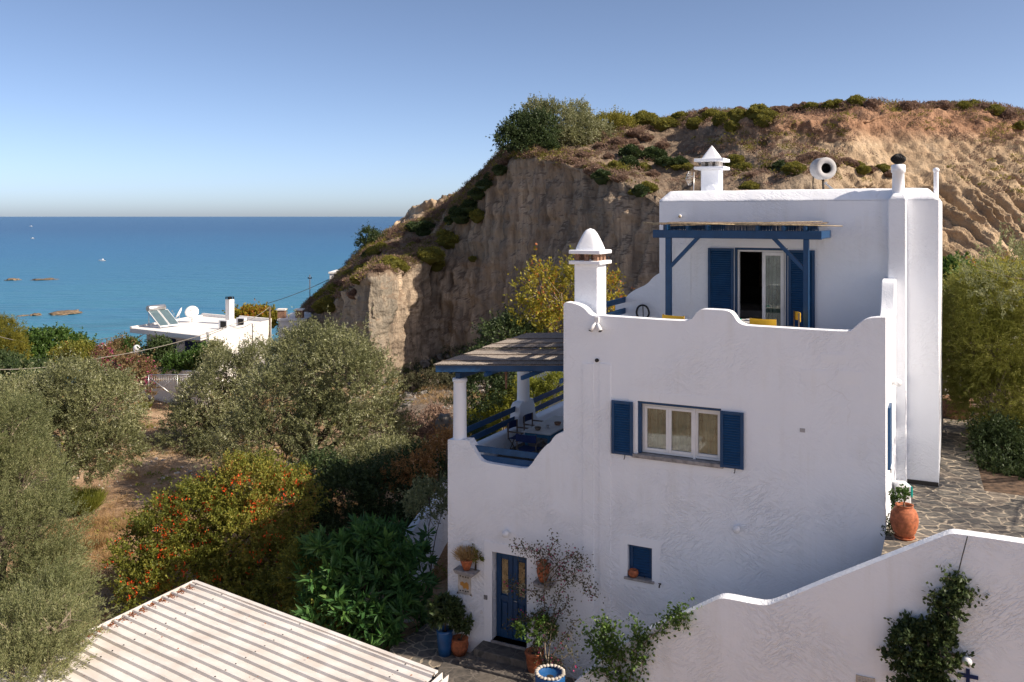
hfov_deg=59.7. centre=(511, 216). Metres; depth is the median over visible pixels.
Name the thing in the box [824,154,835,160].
hill bush
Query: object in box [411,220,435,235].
hill bush
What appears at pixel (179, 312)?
satellite dish
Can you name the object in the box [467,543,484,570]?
potted plant
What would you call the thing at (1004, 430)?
shrub
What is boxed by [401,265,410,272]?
hill bush
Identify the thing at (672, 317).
director chair
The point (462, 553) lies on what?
grassy plant
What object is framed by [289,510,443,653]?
broad leaved bush
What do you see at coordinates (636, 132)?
hill bush
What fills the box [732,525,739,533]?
wall lamp
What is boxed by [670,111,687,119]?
hill bush
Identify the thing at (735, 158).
hill bush
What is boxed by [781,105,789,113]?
hill bush
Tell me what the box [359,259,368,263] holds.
hill bush
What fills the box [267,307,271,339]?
utility pole
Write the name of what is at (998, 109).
hill bush
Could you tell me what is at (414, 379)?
shrub
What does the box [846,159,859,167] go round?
hill bush
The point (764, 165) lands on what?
hill bush
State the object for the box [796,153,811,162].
hill bush
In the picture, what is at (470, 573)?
wall shelf
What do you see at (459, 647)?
flower pot
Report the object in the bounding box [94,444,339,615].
flowering shrub
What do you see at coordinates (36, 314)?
sea rock
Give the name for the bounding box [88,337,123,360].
bougainvillea
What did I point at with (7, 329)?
pine tree
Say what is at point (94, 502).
grass clump
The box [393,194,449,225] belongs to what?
headland
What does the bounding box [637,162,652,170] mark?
hill bush
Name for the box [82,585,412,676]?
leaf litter
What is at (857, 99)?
hill bush
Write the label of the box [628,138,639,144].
hill bush
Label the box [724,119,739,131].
hill bush
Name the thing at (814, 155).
hill bush
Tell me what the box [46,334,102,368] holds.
shrub
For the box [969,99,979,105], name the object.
hill bush
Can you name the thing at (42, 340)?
shrub
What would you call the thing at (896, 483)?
pump unit
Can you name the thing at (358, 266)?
hill bush
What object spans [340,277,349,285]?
hill bush
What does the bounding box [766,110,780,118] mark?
hill bush
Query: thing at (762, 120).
hill bush
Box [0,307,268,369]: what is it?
overhead cable
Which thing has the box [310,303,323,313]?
hill bush
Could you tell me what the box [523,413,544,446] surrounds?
director chair
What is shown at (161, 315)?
solar heater
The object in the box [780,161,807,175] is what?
hill bush
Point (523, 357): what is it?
pergola
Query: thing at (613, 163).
hill bush
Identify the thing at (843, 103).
hill bush
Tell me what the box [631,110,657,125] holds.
hill bush
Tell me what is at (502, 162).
hill bush
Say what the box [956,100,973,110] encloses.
hill bush
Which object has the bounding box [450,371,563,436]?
shrub
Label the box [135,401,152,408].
grass clump
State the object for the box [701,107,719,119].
hill bush
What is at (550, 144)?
hill bush
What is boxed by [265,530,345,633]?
shrub
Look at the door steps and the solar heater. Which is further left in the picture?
the solar heater
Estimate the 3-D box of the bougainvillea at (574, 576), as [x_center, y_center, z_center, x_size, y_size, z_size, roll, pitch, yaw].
[0.831,8.792,20.427,2.614,3.181,0.905,0,0,25]
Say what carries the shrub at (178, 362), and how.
on the ground at (127, 487)
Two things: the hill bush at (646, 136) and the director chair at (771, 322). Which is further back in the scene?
the hill bush at (646, 136)
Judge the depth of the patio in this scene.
22.10 m
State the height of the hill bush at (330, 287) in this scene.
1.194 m
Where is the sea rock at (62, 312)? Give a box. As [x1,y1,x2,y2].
[48,309,82,315]
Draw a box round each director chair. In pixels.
[507,419,529,451]
[515,433,544,459]
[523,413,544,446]
[662,314,684,318]
[750,318,776,325]
[786,311,800,326]
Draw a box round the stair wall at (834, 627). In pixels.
[575,529,1023,681]
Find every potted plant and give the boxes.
[425,591,466,631]
[447,595,474,639]
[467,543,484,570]
[511,608,559,653]
[888,484,911,508]
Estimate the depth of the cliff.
60.95 m
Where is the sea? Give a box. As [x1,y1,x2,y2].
[0,217,402,381]
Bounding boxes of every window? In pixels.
[611,400,743,472]
[624,545,653,584]
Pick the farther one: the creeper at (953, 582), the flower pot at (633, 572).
the flower pot at (633, 572)
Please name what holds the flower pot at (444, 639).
on the patio
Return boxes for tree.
[0,312,33,359]
[0,346,162,510]
[0,377,124,681]
[153,324,300,464]
[194,308,423,477]
[222,298,287,333]
[326,423,432,506]
[485,104,567,158]
[491,243,634,348]
[520,91,621,146]
[942,251,1023,448]
[942,280,989,396]
[954,213,1023,322]
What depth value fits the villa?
20.37 m
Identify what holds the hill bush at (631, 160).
on the cliff
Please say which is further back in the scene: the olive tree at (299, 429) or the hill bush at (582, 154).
the hill bush at (582, 154)
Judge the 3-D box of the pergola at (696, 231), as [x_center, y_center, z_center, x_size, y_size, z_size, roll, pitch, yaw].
[5.757,1.655,21.902,4.648,3.089,1.918,0,0,26]
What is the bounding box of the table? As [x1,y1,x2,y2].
[523,415,563,444]
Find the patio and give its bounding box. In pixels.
[389,620,576,681]
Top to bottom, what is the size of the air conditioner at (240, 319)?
0.650 m
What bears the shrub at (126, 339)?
on the ground at (127, 487)
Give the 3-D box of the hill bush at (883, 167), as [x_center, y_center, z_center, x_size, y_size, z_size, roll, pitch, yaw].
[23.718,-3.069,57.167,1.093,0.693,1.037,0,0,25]
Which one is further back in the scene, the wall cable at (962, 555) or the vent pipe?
the vent pipe
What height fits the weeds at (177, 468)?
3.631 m
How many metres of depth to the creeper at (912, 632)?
15.59 m
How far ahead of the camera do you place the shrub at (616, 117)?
72.07 m
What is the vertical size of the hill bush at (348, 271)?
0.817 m
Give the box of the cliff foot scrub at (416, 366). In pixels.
[360,342,477,386]
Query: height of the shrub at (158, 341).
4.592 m
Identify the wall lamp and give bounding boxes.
[502,530,508,537]
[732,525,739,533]
[892,379,901,386]
[961,655,972,666]
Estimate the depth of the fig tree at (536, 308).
37.36 m
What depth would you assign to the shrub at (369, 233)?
77.81 m
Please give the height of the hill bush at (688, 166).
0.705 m
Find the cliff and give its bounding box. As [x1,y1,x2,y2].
[307,102,1023,388]
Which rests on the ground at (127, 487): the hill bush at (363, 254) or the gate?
the gate
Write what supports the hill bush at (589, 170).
on the cliff
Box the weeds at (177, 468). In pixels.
[58,382,512,594]
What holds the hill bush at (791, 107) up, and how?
on the cliff
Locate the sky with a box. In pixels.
[0,0,1023,216]
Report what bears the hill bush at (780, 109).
on the cliff
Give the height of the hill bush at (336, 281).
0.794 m
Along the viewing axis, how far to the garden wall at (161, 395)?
57.50 m
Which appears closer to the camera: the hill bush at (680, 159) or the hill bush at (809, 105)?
the hill bush at (680, 159)
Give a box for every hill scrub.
[300,96,1023,313]
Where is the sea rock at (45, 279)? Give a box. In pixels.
[32,278,56,280]
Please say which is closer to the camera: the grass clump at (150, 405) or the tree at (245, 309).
the grass clump at (150, 405)
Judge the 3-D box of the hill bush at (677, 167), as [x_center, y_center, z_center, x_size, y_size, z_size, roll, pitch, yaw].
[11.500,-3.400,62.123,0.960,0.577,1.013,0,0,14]
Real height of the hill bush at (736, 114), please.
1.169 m
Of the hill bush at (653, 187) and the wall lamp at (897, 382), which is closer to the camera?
the wall lamp at (897, 382)
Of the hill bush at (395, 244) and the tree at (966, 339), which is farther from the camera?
the hill bush at (395, 244)
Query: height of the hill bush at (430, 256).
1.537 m
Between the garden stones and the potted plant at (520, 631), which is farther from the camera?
the garden stones
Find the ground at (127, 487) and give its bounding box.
[1,343,970,651]
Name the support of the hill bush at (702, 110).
on the cliff
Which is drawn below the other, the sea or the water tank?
the sea
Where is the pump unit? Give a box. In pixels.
[893,480,912,502]
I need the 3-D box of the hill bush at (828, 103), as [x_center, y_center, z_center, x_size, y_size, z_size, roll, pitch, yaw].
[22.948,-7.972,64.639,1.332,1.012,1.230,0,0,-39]
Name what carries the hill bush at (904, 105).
on the cliff
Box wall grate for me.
[856,674,874,681]
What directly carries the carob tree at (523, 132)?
on the cliff
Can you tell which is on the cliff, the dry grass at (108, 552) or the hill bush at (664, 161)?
the hill bush at (664, 161)
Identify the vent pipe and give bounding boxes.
[933,168,938,197]
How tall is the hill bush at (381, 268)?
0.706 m
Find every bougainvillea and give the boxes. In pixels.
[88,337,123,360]
[89,345,164,400]
[501,528,605,670]
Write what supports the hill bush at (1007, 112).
on the cliff
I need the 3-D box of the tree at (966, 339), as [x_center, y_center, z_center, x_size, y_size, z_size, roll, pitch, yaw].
[14.255,4.277,28.330,2.783,4.584,3.575,0,0,-25]
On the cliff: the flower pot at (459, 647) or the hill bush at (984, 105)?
the hill bush at (984, 105)
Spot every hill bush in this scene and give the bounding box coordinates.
[306,301,314,312]
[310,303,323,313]
[313,288,326,298]
[315,294,336,311]
[325,283,338,293]
[333,278,343,285]
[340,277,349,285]
[342,269,353,276]
[346,289,356,299]
[349,274,361,284]
[353,263,366,270]
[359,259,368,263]
[360,250,368,259]
[365,245,382,256]
[372,263,386,272]
[375,241,387,248]
[381,254,394,261]
[383,256,407,269]
[387,241,399,247]
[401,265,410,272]
[403,221,416,231]
[408,237,420,242]
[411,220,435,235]
[415,246,445,265]
[421,235,432,240]
[431,261,445,271]
[434,231,459,248]
[435,229,449,237]
[443,216,453,224]
[448,205,457,213]
[449,207,469,223]
[460,198,477,214]
[467,187,484,199]
[468,255,476,261]
[469,208,484,222]
[474,178,492,190]
[483,172,491,180]
[491,164,507,175]
[495,157,508,165]
[539,138,560,150]
[561,148,571,153]
[564,157,575,164]
[574,151,591,157]
[582,164,607,176]
[590,168,611,184]
[593,142,606,148]
[603,153,614,159]
[606,137,629,146]
[607,159,622,168]
[611,174,627,182]
[615,166,630,172]
[618,143,642,158]
[618,155,639,168]
[626,127,644,137]
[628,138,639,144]
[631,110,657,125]
[631,183,649,196]
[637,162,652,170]
[638,132,654,140]
[640,145,667,161]
[641,180,659,193]
[645,169,660,176]
[650,117,670,131]
[653,140,669,149]
[653,156,672,167]
[666,117,678,127]
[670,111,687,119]
[670,164,681,170]
[671,155,689,165]
[681,162,693,170]
[686,116,704,129]
[698,107,708,115]
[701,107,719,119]
[710,111,729,126]
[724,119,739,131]
[725,162,735,167]
[726,107,745,121]
[727,154,744,162]
[733,161,751,171]
[738,180,759,189]
[742,172,756,177]
[743,103,770,119]
[753,114,772,127]
[760,161,771,169]
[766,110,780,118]
[769,160,785,171]
[770,106,783,112]
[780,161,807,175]
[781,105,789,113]
[789,103,799,111]
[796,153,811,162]
[797,101,805,109]
[803,101,817,110]
[806,151,825,159]
[821,99,834,109]
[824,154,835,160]
[832,98,842,107]
[834,159,842,166]
[837,100,850,108]
[841,157,852,163]
[846,94,865,105]
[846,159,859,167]
[856,164,871,174]
[863,98,881,108]
[870,165,877,173]
[874,163,890,172]
[884,170,891,177]
[896,101,916,110]
[912,100,921,109]
[932,100,952,109]
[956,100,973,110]
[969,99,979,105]
[976,102,989,110]
[988,104,1005,115]
[999,108,1017,119]
[1013,120,1023,129]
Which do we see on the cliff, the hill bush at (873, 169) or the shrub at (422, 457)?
the hill bush at (873, 169)
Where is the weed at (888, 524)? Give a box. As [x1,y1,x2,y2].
[880,505,893,535]
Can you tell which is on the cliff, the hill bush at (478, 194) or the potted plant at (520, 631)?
the hill bush at (478, 194)
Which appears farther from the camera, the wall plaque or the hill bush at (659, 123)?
the hill bush at (659, 123)
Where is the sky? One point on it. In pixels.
(109, 108)
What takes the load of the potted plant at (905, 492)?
in the urn
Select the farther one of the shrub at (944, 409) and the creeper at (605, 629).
the shrub at (944, 409)
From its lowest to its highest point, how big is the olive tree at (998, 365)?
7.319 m
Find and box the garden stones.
[65,388,484,629]
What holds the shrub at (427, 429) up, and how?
on the ground at (127, 487)
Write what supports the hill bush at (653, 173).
on the cliff
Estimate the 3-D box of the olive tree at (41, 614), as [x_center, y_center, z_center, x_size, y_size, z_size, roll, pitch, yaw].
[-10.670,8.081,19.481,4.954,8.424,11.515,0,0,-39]
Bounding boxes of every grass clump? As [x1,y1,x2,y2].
[61,484,108,514]
[78,532,110,548]
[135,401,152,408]
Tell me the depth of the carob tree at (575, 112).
68.03 m
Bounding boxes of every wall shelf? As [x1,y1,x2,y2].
[453,565,479,577]
[533,578,555,589]
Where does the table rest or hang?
on the villa
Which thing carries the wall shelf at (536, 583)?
attached to the villa
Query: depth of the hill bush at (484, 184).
66.59 m
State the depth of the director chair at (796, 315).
20.65 m
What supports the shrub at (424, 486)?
on the ground at (127, 487)
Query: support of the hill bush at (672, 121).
on the cliff
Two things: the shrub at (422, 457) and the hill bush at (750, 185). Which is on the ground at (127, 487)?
the shrub at (422, 457)
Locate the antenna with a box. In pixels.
[685,171,693,190]
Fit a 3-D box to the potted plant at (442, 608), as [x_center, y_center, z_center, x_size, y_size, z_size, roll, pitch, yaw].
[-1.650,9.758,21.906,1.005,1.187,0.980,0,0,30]
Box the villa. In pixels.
[448,146,941,678]
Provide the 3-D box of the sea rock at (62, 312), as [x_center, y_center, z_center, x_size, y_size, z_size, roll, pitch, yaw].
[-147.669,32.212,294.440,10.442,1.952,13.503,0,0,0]
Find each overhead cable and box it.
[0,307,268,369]
[123,279,328,337]
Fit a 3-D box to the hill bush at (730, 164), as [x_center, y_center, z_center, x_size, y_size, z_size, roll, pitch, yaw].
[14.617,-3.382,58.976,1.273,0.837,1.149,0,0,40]
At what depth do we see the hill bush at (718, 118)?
64.98 m
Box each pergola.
[433,332,563,383]
[644,221,842,327]
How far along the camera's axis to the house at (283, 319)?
74.67 m
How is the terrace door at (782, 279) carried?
in the villa
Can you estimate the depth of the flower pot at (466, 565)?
21.78 m
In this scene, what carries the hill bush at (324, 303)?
on the cliff
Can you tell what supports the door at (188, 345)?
in the flat roofed house at (197, 325)
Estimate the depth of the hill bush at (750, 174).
54.01 m
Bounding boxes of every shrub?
[0,345,70,390]
[10,321,101,359]
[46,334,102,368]
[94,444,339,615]
[102,331,142,352]
[111,332,145,356]
[136,332,183,367]
[154,336,208,377]
[197,335,233,396]
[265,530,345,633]
[278,426,447,552]
[351,221,385,251]
[385,394,452,451]
[390,360,454,406]
[397,469,447,592]
[449,304,551,430]
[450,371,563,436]
[467,409,497,441]
[572,104,640,131]
[942,250,978,293]
[956,406,1023,480]
[960,241,1023,299]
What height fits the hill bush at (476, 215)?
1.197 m
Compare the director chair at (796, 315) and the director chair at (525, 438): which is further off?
the director chair at (525, 438)
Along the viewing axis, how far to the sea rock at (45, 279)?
450.73 m
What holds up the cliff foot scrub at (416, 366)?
on the cliff
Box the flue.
[890,153,905,193]
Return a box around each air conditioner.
[219,320,229,328]
[236,317,246,325]
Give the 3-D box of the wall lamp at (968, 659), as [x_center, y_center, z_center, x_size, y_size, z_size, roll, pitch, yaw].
[7.883,7.699,15.455,0.178,0.180,0.211,0,0,26]
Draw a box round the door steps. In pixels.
[435,640,564,681]
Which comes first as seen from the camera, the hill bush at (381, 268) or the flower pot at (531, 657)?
the flower pot at (531, 657)
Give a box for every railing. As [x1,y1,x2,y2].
[467,406,515,439]
[475,445,538,466]
[533,385,563,411]
[606,297,625,314]
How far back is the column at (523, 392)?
25.65 m
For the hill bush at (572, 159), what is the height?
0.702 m
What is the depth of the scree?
52.09 m
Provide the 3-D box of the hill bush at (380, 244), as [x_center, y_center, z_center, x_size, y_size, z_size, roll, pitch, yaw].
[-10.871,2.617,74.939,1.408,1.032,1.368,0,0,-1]
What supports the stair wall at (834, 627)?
on the ground at (127, 487)
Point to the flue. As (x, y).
(898, 169)
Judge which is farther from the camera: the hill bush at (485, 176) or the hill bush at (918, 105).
the hill bush at (485, 176)
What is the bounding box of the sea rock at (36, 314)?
[30,313,41,315]
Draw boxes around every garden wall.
[139,367,209,404]
[400,479,447,585]
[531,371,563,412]
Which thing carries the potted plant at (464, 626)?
in the flower pot at (459, 647)
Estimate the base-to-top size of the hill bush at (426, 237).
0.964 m
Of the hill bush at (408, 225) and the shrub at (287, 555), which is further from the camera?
the hill bush at (408, 225)
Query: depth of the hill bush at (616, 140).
66.75 m
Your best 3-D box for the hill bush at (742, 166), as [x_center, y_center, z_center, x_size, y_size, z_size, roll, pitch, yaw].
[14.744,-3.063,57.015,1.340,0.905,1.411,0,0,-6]
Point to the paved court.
(960, 498)
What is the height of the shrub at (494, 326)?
7.732 m
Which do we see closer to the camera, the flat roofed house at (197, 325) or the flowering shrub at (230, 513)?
the flowering shrub at (230, 513)
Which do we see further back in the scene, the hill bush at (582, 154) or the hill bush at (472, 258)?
the hill bush at (472, 258)
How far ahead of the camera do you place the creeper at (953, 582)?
15.51 m
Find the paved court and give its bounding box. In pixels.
[881,388,1023,554]
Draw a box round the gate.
[148,374,187,396]
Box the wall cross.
[958,669,977,681]
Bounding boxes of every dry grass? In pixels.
[7,500,357,627]
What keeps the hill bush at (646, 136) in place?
on the cliff
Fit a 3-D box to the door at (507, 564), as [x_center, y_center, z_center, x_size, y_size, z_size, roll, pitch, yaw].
[-0.011,9.267,21.634,0.980,2.223,0.310,0,0,26]
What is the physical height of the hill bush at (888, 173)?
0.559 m
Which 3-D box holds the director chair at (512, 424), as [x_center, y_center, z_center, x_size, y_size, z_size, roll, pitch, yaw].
[0.182,6.029,24.257,0.527,0.859,0.620,0,0,26]
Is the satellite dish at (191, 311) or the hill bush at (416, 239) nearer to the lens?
the satellite dish at (191, 311)
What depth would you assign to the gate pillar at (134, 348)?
59.83 m
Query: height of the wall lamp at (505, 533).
0.170 m
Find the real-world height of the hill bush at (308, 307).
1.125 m
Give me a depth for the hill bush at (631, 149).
64.08 m
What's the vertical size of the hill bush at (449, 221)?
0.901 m
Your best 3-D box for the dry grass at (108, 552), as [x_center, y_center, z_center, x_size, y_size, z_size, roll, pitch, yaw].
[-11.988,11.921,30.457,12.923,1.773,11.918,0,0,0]
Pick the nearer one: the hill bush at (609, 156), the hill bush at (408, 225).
the hill bush at (609, 156)
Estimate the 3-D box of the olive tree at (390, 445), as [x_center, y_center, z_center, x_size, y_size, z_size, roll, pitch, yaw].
[-5.162,9.773,34.010,4.461,3.677,4.602,0,0,0]
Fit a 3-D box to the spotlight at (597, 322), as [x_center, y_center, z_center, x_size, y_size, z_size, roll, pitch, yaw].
[1.924,2.484,20.436,0.340,0.344,0.194,0,0,26]
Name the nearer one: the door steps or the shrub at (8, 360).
the door steps
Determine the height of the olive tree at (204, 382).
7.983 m
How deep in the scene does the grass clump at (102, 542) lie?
33.55 m
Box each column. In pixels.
[452,377,466,439]
[517,372,529,401]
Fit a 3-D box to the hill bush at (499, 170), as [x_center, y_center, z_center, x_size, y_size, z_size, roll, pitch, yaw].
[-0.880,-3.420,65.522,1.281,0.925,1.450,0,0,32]
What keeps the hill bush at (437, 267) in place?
on the cliff
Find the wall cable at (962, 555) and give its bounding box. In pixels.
[957,536,967,576]
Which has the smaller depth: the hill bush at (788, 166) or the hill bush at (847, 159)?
the hill bush at (788, 166)
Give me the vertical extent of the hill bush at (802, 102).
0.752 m
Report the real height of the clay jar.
0.505 m
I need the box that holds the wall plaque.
[457,574,471,596]
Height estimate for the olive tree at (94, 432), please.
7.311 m
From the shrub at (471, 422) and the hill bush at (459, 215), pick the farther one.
the hill bush at (459, 215)
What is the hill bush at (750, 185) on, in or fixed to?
on the cliff
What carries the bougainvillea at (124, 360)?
on the ground at (127, 487)
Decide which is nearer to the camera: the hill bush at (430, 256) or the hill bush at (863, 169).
the hill bush at (863, 169)
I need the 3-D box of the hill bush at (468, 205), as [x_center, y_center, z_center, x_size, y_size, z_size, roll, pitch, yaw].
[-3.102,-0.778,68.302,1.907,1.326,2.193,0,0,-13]
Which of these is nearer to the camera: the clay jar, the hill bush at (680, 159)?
the clay jar
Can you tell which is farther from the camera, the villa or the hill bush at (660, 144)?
the hill bush at (660, 144)
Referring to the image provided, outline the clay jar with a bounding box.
[536,559,549,582]
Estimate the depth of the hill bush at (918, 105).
62.69 m
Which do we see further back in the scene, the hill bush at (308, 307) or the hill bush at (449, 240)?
the hill bush at (308, 307)
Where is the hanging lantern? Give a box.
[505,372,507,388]
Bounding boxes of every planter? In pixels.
[535,666,564,681]
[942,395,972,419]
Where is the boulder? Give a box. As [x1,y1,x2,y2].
[435,413,452,435]
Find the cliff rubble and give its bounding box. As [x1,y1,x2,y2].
[371,347,465,386]
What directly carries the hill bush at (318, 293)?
on the cliff
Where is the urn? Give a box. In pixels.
[890,502,918,540]
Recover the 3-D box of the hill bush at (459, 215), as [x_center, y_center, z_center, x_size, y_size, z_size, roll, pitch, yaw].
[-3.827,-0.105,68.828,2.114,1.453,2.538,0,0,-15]
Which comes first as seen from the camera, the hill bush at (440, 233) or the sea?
the hill bush at (440, 233)
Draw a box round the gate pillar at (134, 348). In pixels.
[132,345,141,390]
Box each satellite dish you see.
[172,307,181,322]
[185,306,198,317]
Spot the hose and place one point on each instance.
(642, 305)
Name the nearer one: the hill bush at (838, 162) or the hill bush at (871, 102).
the hill bush at (838, 162)
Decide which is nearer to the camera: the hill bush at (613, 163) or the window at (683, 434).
the window at (683, 434)
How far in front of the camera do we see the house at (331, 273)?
92.00 m
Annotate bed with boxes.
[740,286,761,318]
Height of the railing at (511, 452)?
0.586 m
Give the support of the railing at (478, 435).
attached to the villa
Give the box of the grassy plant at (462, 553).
[451,545,483,560]
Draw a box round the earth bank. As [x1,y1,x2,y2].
[939,382,1023,495]
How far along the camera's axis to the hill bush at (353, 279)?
60.35 m
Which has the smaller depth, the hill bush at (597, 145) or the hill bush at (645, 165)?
the hill bush at (645, 165)
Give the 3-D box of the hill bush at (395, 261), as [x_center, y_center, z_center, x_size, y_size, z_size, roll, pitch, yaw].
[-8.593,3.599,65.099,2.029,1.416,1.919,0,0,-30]
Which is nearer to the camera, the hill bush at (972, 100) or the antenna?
the antenna
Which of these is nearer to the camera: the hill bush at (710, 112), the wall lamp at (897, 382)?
the wall lamp at (897, 382)
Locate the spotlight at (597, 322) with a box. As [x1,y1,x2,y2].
[589,317,602,331]
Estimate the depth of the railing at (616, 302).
23.71 m
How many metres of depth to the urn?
17.45 m
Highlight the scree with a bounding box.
[258,372,529,492]
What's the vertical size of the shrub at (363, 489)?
4.300 m
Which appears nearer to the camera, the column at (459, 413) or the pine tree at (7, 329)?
the column at (459, 413)
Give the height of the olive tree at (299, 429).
8.449 m
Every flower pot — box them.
[436,625,452,656]
[451,634,468,656]
[460,558,472,570]
[525,646,543,673]
[628,568,638,577]
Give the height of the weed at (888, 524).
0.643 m
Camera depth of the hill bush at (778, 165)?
54.59 m
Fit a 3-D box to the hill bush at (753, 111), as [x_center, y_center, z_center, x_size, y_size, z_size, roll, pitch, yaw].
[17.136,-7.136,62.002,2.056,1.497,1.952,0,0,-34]
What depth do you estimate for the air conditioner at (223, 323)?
62.52 m
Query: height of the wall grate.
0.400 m
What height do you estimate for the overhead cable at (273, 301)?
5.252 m
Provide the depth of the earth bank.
21.43 m
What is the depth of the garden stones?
41.67 m
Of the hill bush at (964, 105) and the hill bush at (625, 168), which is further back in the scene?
the hill bush at (964, 105)
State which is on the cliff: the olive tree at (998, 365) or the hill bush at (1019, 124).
the hill bush at (1019, 124)
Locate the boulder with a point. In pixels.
(444, 419)
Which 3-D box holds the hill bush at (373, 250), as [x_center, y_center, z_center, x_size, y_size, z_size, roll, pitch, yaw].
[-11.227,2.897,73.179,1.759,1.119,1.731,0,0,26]
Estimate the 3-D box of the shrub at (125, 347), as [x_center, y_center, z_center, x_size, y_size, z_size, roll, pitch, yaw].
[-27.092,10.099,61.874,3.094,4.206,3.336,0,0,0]
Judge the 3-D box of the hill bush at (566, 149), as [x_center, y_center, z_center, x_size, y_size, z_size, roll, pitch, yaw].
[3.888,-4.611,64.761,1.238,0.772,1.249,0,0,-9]
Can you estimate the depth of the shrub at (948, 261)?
32.43 m
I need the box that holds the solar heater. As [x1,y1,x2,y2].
[146,304,179,328]
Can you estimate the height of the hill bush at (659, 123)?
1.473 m
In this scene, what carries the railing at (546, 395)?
attached to the villa
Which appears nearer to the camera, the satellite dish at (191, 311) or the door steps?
the door steps
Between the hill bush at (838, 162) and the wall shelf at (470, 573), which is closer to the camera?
the wall shelf at (470, 573)
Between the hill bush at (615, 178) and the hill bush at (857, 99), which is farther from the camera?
the hill bush at (857, 99)
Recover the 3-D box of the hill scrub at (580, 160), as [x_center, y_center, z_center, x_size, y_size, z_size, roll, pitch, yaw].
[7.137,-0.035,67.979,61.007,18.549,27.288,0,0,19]
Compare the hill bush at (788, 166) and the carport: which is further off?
the hill bush at (788, 166)
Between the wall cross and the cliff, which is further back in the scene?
the cliff
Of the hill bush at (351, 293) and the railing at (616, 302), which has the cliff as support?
the hill bush at (351, 293)
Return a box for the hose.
[636,304,649,316]
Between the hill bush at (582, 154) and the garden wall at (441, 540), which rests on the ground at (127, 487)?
the garden wall at (441, 540)
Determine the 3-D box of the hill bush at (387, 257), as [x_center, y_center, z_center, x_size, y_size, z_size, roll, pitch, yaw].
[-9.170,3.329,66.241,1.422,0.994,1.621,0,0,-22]
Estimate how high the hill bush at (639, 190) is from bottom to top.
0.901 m
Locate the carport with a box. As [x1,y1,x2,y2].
[0,580,448,681]
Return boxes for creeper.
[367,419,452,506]
[574,592,701,681]
[876,590,975,681]
[912,563,988,681]
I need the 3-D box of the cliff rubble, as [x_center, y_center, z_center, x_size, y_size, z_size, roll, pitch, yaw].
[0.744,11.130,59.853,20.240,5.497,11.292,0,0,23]
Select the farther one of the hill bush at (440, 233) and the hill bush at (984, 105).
the hill bush at (440, 233)
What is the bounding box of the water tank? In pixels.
[810,157,835,188]
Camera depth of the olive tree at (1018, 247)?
24.72 m
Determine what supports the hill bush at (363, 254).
on the cliff
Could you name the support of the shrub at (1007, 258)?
on the earth bank
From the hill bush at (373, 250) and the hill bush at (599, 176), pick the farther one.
the hill bush at (373, 250)
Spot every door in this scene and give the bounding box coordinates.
[185,341,204,368]
[491,552,526,650]
[708,247,814,327]
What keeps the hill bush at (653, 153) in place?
on the cliff
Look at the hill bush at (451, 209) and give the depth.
68.79 m
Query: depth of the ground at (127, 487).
40.66 m
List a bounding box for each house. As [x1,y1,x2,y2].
[130,296,271,380]
[277,308,313,371]
[328,270,336,280]
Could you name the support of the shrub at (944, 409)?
on the paved court
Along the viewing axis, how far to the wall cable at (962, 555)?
15.50 m

